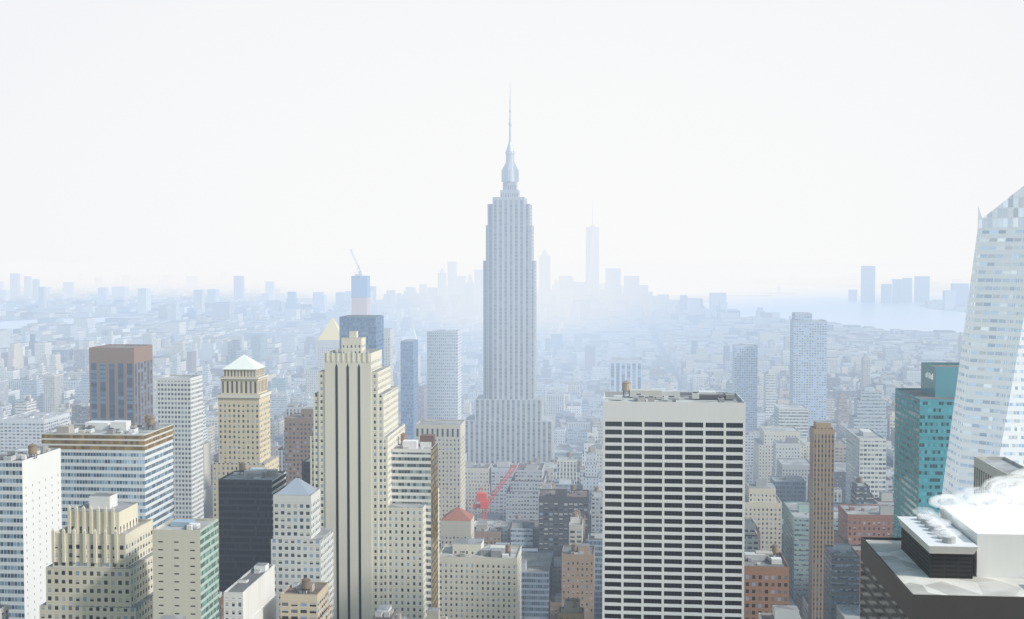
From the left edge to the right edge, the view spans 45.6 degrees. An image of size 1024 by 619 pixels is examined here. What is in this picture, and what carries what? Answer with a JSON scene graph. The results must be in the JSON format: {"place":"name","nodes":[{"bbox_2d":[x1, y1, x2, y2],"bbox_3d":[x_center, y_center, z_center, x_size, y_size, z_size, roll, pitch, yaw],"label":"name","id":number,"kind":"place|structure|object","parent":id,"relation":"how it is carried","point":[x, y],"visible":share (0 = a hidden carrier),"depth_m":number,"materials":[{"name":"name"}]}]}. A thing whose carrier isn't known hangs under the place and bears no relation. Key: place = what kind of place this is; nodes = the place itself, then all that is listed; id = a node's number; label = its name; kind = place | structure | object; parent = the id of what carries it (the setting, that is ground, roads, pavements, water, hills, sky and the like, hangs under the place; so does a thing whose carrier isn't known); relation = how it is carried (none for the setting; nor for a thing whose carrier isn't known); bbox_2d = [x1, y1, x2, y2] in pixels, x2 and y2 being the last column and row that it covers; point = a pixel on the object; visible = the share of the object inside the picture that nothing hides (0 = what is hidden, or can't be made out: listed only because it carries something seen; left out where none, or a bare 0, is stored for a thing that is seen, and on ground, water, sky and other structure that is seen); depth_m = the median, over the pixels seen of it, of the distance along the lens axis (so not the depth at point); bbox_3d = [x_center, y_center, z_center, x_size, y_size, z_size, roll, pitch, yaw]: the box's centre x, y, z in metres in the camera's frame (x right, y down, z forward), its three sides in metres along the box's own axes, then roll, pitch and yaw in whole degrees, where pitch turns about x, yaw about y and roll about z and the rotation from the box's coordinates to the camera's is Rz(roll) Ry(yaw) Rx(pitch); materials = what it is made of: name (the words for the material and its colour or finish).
{"place":"outdoors","nodes":[
{"label":"outdoors","id":0,"kind":"place"},
{"bbox_2d":[89,344,152,423],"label":"bronze tower","id":1,"kind":"structure","parent":0,"point":[121,381],"depth_m":1004.08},
{"bbox_2d":[0,309,332,331],"bbox_3d":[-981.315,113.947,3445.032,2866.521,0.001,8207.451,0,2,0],"label":"river water","id":2,"kind":"structure","parent":0,"point":[12,325],"depth_m":4941.62,"materials":[{"name":"blue liquid"}]},
{"bbox_2d":[415,419,465,543],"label":"high-rise building","id":3,"kind":"structure","parent":0,"point":[449,436],"depth_m":965.59,"materials":[{"name":"stone"}]},
{"bbox_2d":[0,263,972,618],"bbox_3d":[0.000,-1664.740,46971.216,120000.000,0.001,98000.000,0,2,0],"label":"ground","id":4,"kind":"structure","parent":0,"point":[310,283],"depth_m":21055.57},
{"bbox_2d":[0,443,61,618],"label":"building","id":5,"kind":"structure","parent":4,"relation":"on","point":[30,500],"depth_m":584.85,"materials":[{"name":"white concrete"}]},
{"bbox_2d":[39,493,152,618],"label":"high-rise building","id":6,"kind":"structure","parent":4,"relation":"on","point":[100,566],"depth_m":505.02,"materials":[{"name":"stone"}]},
{"bbox_2d":[42,414,173,528],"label":"blue slab","id":7,"kind":"structure","parent":4,"relation":"on","point":[126,461],"depth_m":660.09,"materials":[{"name":"glass"}]},
{"bbox_2d":[157,375,203,517],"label":"white tower","id":8,"kind":"structure","parent":4,"relation":"on","point":[180,403],"depth_m":905.19,"materials":[{"name":"concrete"}]},
{"bbox_2d":[152,518,218,618],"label":"beige hotel","id":9,"kind":"structure","parent":4,"relation":"on","point":[186,567],"depth_m":485.13,"materials":[{"name":"beige concrete"}]},
{"bbox_2d":[212,355,278,545],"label":"ornate tower","id":10,"kind":"structure","parent":4,"relation":"on","point":[243,396],"depth_m":834.76,"materials":[{"name":"beige stone"}]},
{"bbox_2d":[218,462,285,594],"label":"black slab","id":11,"kind":"structure","parent":4,"relation":"on","point":[245,517],"depth_m":706.05,"materials":[{"name":"black glass"}]},
{"bbox_2d":[284,407,312,485],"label":"brown brick block","id":12,"kind":"structure","parent":4,"relation":"on","point":[298,430],"depth_m":956.07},
{"bbox_2d":[271,478,333,618],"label":"high-rise building","id":13,"kind":"structure","parent":4,"relation":"on","point":[301,544],"depth_m":605.01,"materials":[{"name":"white concrete"}]},
{"bbox_2d":[302,457,309,483],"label":"building","id":14,"kind":"structure","parent":4,"relation":"on","point":[306,470],"depth_m":765.54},
{"bbox_2d":[306,317,339,395],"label":"gold pyramid tower","id":15,"kind":"structure","parent":4,"relation":"on","point":[328,340],"depth_m":1854.61,"materials":[{"name":"stone"}]},
{"bbox_2d":[351,276,369,314],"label":"tower under construction","id":16,"kind":"structure","parent":4,"relation":"on","point":[360,291],"depth_m":2151.33,"materials":[{"name":"glass"}]},
{"bbox_2d":[350,250,361,278],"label":"tower crane","id":17,"kind":"object","parent":16,"relation":"on","point":[359,273],"visible":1,"depth_m":2147.34,"materials":[{"name":"white paint"}]},
{"bbox_2d":[339,315,383,365],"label":"skyscraper","id":18,"kind":"structure","parent":4,"relation":"on","point":[370,328],"depth_m":1021.98,"materials":[{"name":"blue glass"}]},
{"bbox_2d":[310,331,439,618],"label":"striped tower","id":19,"kind":"structure","parent":4,"relation":"on","point":[379,547],"depth_m":654.85,"materials":[{"name":"beige stone"}]},
{"bbox_2d":[384,328,392,385],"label":"slim tower","id":20,"kind":"structure","parent":4,"relation":"on","point":[388,346],"depth_m":1453.54,"materials":[{"name":"stone"}]},
{"bbox_2d":[400,339,417,439],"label":"slab","id":21,"kind":"structure","parent":4,"relation":"on","point":[409,383],"depth_m":1254.91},
{"bbox_2d":[407,322,416,338],"bbox_3d":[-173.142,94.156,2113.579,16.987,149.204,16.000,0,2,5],"label":"pyramid roof","id":22,"kind":"structure","parent":4,"relation":"on","point":[412,334],"depth_m":2106.71,"materials":[{"name":"grey"}]},
{"bbox_2d":[391,433,437,618],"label":"banded block","id":23,"kind":"structure","parent":4,"relation":"on","point":[414,471],"depth_m":665.04,"materials":[{"name":"white concrete"}]},
{"bbox_2d":[427,330,461,419],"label":"skyscraper","id":24,"kind":"structure","parent":4,"relation":"on","point":[444,400],"depth_m":1354.34,"materials":[{"name":"grey concrete"}]},
{"bbox_2d":[439,507,473,553],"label":"red-roofed building","id":25,"kind":"structure","parent":4,"relation":"on","point":[457,522],"depth_m":857.67,"materials":[{"name":"stone"}]},
{"bbox_2d":[439,538,520,618],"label":"cream block","id":26,"kind":"structure","parent":4,"relation":"on","point":[478,579],"depth_m":753.25,"materials":[{"name":"brick"}]},
{"bbox_2d":[0,277,963,618],"bbox_3d":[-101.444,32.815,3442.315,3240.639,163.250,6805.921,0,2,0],"label":"city blocks","id":27,"kind":"structure","parent":4,"relation":"on","point":[552,515],"depth_m":1989.35,"materials":[{"name":"grey concrete"}]},
{"bbox_2d":[473,464,516,519],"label":"tower crane","id":28,"kind":"object","parent":27,"relation":"on","point":[482,499],"visible":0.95,"depth_m":1085.88,"materials":[{"name":"red paint"}]},
{"bbox_2d":[0,266,970,319],"bbox_3d":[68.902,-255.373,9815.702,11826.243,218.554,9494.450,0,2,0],"label":"shore blocks","id":29,"kind":"structure","parent":4,"relation":"on","point":[22,290],"depth_m":7479.65,"materials":[{"name":"grey"}]},
{"bbox_2d":[477,513,501,520],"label":"building","id":30,"kind":"structure","parent":4,"relation":"on","point":[494,516],"depth_m":1106.94,"materials":[{"name":"grey concrete"}]},
{"bbox_2d":[438,201,647,310],"bbox_3d":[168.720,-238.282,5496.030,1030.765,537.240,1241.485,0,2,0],"label":"distant skyscrapers","id":31,"kind":"structure","parent":4,"relation":"on","point":[470,291],"depth_m":5679.01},
{"bbox_2d":[653,284,797,301],"bbox_3d":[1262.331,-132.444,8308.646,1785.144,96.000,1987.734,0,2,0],"label":"harbour islands","id":32,"kind":"object","parent":4,"relation":"on","point":[705,298],"visible":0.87,"depth_m":8586.43,"materials":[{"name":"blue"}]},
{"bbox_2d":[732,344,757,431],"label":"skyscraper","id":33,"kind":"structure","parent":4,"relation":"on","point":[744,369],"depth_m":1555.15,"materials":[{"name":"grey concrete"}]},
{"bbox_2d":[745,479,781,552],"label":"high-rise building","id":34,"kind":"structure","parent":4,"relation":"on","point":[763,506],"depth_m":907.49,"materials":[{"name":"beige concrete"}]},
{"bbox_2d":[744,544,788,618],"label":"brick loft","id":35,"kind":"structure","parent":4,"relation":"on","point":[766,580],"depth_m":606.61,"materials":[{"name":"red brick"}]},
{"bbox_2d":[753,426,806,482],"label":"building","id":36,"kind":"structure","parent":4,"relation":"on","point":[762,456],"depth_m":1266.42,"materials":[{"name":"concrete"}]},
{"bbox_2d":[774,404,807,437],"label":"white block","id":37,"kind":"structure","parent":4,"relation":"on","point":[796,415],"depth_m":1386.44,"materials":[{"name":"white concrete"}]},
{"bbox_2d":[776,458,809,501],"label":"building","id":38,"kind":"structure","parent":4,"relation":"on","point":[794,466],"depth_m":1128.02,"materials":[{"name":"concrete"}]},
{"bbox_2d":[789,312,826,437],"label":"skyscraper","id":39,"kind":"structure","parent":4,"relation":"on","point":[808,355],"depth_m":1504.36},
{"bbox_2d":[808,420,834,618],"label":"skyscraper","id":40,"kind":"structure","parent":4,"relation":"on","point":[821,493],"depth_m":806.44,"materials":[{"name":"stone"}]},
{"bbox_2d":[845,428,885,503],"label":"building","id":41,"kind":"structure","parent":4,"relation":"on","point":[866,455],"depth_m":1006.85,"materials":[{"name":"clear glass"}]},
{"bbox_2d":[893,362,959,537],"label":"teal slab","id":42,"kind":"structure","parent":4,"relation":"on","point":[923,416],"depth_m":707.37,"materials":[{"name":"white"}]},
{"bbox_2d":[860,506,1023,618],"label":"office building","id":43,"kind":"structure","parent":4,"relation":"on","point":[958,562],"depth_m":293.56,"materials":[{"name":"concrete"}]},
{"bbox_2d":[939,186,1023,516],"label":"crystal tower","id":44,"kind":"structure","parent":4,"relation":"on","point":[988,415],"depth_m":616.77,"materials":[{"name":"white glass"}]},
{"bbox_2d":[973,456,1023,506],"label":"brown striped block","id":45,"kind":"structure","parent":4,"relation":"on","point":[998,481],"depth_m":449.75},
{"bbox_2d":[465,98,554,465],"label":"skyscraper","id":46,"kind":"structure","parent":0,"point":[509,420],"depth_m":1269.03,"materials":[{"name":"stone"}]},
{"bbox_2d":[0,0,1023,262],"label":"sky","id":47,"kind":"structure","parent":0,"point":[132,131],"materials":[{"name":"white"}]},
{"bbox_2d":[222,266,971,332],"bbox_3d":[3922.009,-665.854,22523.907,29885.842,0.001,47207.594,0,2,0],"label":"river water","id":48,"kind":"structure","parent":0,"point":[831,304],"depth_m":10424.37,"materials":[{"name":"blue liquid"}]},
{"bbox_2d":[610,357,641,391],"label":"pier tower","id":49,"kind":"structure","parent":0,"point":[623,369],"depth_m":1504.68,"materials":[{"name":"grey concrete"}]},
{"bbox_2d":[602,380,745,618],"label":"white grid tower","id":50,"kind":"structure","parent":0,"point":[673,534],"depth_m":549.57,"materials":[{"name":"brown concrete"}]},
{"bbox_2d":[789,594,801,618],"bbox_3d":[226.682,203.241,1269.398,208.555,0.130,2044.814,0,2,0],"label":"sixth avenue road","id":51,"kind":"structure","parent":0,"point":[791,601],"depth_m":905.82,"materials":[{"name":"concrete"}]}
]}

